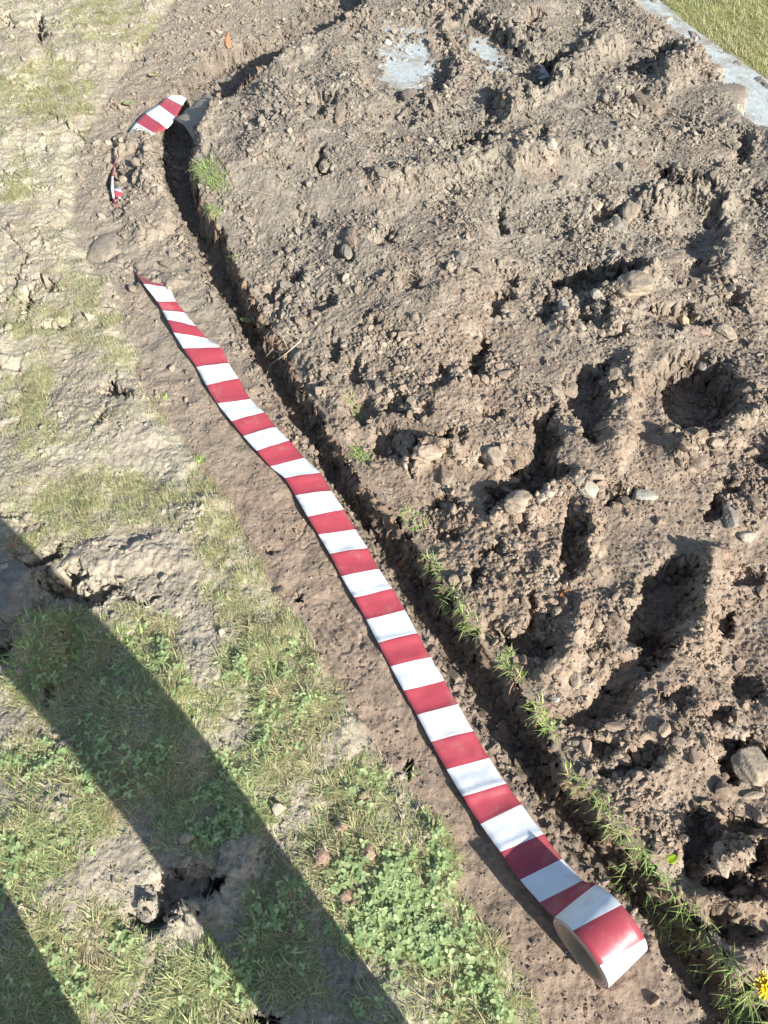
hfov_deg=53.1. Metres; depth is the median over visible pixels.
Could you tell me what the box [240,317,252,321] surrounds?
leaf
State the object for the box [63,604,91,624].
weed
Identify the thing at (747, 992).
grass tuft
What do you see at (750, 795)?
stone
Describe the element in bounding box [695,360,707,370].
stone
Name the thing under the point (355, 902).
soil lump
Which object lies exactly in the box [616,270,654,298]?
soil clod
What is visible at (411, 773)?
weed
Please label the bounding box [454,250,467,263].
stone
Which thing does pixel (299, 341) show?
bare roots
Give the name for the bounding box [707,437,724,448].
soil clod
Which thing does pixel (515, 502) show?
soil clod
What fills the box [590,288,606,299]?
stone
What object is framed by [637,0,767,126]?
path
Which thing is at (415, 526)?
grass tuft
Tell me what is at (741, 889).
soil clod
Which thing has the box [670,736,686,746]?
stone
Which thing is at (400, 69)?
concrete slab
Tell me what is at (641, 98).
soil clod
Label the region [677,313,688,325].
stone
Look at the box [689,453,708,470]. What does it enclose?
stone
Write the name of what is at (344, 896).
soil lump
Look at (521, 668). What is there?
root
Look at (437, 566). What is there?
grass tuft
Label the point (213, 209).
grass tuft
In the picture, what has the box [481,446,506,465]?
soil clod
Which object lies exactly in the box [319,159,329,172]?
stone
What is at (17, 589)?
flat stone
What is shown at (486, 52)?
concrete slab
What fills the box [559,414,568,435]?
soil clod
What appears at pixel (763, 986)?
dandelion
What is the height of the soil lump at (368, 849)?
0.012 m
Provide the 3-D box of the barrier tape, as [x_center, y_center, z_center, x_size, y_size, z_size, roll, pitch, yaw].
[-0.319,-0.374,1.869,0.437,0.158,2.894,-17,57,-12]
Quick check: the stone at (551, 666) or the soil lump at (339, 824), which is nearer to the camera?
the soil lump at (339, 824)
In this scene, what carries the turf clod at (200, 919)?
on the ground at (636, 988)
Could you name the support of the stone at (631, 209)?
on the ground at (636, 988)
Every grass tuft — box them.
[190,152,235,200]
[202,200,226,221]
[227,253,239,275]
[343,385,366,423]
[347,440,370,467]
[400,504,428,533]
[420,548,449,580]
[432,579,469,618]
[455,600,490,641]
[495,644,530,692]
[518,692,565,745]
[562,753,611,814]
[589,796,638,848]
[607,848,693,944]
[614,824,651,875]
[652,885,720,958]
[660,921,743,985]
[688,943,767,1023]
[712,960,767,1023]
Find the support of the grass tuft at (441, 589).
on the ground at (636, 988)
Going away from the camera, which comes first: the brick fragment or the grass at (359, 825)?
the grass at (359, 825)
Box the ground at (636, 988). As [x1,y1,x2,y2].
[0,0,767,1023]
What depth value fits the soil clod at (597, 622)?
1.41 m
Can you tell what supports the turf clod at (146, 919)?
on the ground at (636, 988)
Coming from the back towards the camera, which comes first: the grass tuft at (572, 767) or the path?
the path
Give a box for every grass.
[0,0,540,1023]
[0,592,543,1023]
[661,0,767,78]
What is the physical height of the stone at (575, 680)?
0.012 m
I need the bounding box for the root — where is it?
[508,666,522,715]
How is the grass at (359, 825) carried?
on the ground at (636, 988)
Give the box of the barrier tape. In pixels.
[111,93,646,988]
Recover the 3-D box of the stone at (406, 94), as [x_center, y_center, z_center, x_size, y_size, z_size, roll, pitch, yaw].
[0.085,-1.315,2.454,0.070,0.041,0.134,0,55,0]
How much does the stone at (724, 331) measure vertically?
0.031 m
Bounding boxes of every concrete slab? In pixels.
[361,11,437,89]
[458,31,549,85]
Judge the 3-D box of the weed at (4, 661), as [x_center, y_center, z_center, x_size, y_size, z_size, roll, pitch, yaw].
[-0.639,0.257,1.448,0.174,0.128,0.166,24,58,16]
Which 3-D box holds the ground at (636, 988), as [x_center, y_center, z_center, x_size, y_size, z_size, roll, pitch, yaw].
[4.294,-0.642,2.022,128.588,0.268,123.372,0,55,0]
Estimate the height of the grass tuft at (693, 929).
0.098 m
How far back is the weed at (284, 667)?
1.42 m
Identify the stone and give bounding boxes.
[0,560,36,623]
[86,232,117,262]
[304,104,316,117]
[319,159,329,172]
[400,88,418,100]
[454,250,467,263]
[535,489,555,501]
[543,657,561,675]
[547,136,556,150]
[551,694,559,702]
[558,297,569,310]
[569,671,581,688]
[573,474,584,484]
[577,481,598,498]
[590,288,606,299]
[592,200,602,211]
[601,216,627,231]
[632,488,657,500]
[658,754,674,769]
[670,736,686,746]
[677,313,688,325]
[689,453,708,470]
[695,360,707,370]
[722,502,738,528]
[731,745,767,785]
[738,531,755,542]
[742,791,764,799]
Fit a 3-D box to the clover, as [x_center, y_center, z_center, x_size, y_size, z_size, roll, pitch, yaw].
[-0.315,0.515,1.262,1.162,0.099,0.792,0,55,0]
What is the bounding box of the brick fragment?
[224,32,230,48]
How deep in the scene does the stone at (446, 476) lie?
1.63 m
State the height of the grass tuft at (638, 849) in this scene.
0.061 m
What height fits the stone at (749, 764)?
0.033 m
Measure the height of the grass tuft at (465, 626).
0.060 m
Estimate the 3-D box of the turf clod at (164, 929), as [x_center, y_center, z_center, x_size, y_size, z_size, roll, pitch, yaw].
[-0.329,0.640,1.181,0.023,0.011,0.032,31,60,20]
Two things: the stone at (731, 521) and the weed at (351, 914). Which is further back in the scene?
the stone at (731, 521)
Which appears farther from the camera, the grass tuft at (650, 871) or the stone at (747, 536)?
the stone at (747, 536)
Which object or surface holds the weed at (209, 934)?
on the ground at (636, 988)
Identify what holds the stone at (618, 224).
on the ground at (636, 988)
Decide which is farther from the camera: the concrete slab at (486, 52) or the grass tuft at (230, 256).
the concrete slab at (486, 52)
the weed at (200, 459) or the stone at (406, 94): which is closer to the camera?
the weed at (200, 459)
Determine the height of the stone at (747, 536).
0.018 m
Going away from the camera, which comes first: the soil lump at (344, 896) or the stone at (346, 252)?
the soil lump at (344, 896)
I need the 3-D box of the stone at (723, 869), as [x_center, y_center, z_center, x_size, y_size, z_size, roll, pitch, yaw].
[0.527,0.541,1.194,0.029,0.022,0.054,0,55,0]
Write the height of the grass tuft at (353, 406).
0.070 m
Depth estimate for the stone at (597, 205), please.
2.12 m
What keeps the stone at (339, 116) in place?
on the ground at (636, 988)
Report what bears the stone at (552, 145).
on the ground at (636, 988)
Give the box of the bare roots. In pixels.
[258,329,301,381]
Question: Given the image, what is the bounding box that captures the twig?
[213,150,233,184]
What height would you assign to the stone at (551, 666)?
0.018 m
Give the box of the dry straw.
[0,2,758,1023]
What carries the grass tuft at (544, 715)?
on the ground at (636, 988)
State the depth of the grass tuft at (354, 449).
1.71 m
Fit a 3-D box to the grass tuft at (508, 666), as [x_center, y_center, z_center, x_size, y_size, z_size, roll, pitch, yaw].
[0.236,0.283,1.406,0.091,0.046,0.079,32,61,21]
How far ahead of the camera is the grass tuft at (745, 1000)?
1.12 m
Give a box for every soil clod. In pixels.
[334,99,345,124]
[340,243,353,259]
[344,226,357,246]
[411,444,446,462]
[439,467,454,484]
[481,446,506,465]
[503,489,532,515]
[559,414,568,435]
[564,381,577,397]
[592,616,604,631]
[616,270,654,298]
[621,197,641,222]
[630,90,662,114]
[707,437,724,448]
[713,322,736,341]
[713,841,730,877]
[729,882,754,897]
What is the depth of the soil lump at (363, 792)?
1.28 m
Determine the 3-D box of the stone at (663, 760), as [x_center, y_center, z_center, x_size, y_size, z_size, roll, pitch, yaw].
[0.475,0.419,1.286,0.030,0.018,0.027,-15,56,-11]
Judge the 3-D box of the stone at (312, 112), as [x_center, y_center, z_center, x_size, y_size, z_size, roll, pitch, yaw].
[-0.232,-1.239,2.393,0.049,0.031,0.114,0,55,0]
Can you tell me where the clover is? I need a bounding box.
[0,609,516,1023]
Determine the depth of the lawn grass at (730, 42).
2.92 m
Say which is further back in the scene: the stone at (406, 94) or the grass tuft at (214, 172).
the stone at (406, 94)
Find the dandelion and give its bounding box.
[753,970,767,1000]
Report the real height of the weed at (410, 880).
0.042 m
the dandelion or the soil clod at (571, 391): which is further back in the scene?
the soil clod at (571, 391)
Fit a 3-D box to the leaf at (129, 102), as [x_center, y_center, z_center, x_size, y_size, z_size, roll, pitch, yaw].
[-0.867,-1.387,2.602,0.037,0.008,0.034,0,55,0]
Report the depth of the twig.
2.21 m
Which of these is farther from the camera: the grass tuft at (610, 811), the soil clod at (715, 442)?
the soil clod at (715, 442)
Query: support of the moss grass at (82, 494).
on the ground at (636, 988)
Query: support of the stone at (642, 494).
on the ground at (636, 988)
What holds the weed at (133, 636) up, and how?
on the ground at (636, 988)
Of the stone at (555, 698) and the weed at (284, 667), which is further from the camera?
the weed at (284, 667)
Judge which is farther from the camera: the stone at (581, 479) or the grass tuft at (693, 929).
the stone at (581, 479)
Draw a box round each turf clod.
[135,899,163,922]
[160,923,176,935]
[183,906,206,927]
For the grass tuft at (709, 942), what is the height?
0.116 m
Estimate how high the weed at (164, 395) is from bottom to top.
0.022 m
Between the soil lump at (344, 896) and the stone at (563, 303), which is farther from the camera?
the stone at (563, 303)
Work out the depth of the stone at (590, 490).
1.55 m
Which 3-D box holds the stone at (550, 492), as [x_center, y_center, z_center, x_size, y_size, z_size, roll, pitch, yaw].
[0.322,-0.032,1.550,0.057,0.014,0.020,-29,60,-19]
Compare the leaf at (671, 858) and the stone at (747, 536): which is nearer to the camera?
the leaf at (671, 858)
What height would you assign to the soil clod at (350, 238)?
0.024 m
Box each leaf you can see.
[122,99,132,104]
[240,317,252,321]
[667,854,676,863]
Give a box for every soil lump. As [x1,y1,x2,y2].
[313,845,331,865]
[335,820,347,830]
[338,889,351,903]
[350,896,360,906]
[358,791,369,800]
[359,843,375,860]
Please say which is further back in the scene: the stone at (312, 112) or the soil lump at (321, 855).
the stone at (312, 112)
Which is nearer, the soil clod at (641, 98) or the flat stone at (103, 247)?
the flat stone at (103, 247)
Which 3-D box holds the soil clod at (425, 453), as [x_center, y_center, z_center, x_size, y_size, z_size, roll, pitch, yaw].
[0.098,-0.129,1.645,0.082,0.029,0.050,0,55,0]
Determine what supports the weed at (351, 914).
on the ground at (636, 988)
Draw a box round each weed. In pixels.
[0,604,86,695]
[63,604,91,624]
[114,620,142,653]
[157,392,166,400]
[195,452,208,465]
[199,926,232,956]
[262,652,286,671]
[331,888,355,916]
[395,764,424,781]
[401,857,429,904]

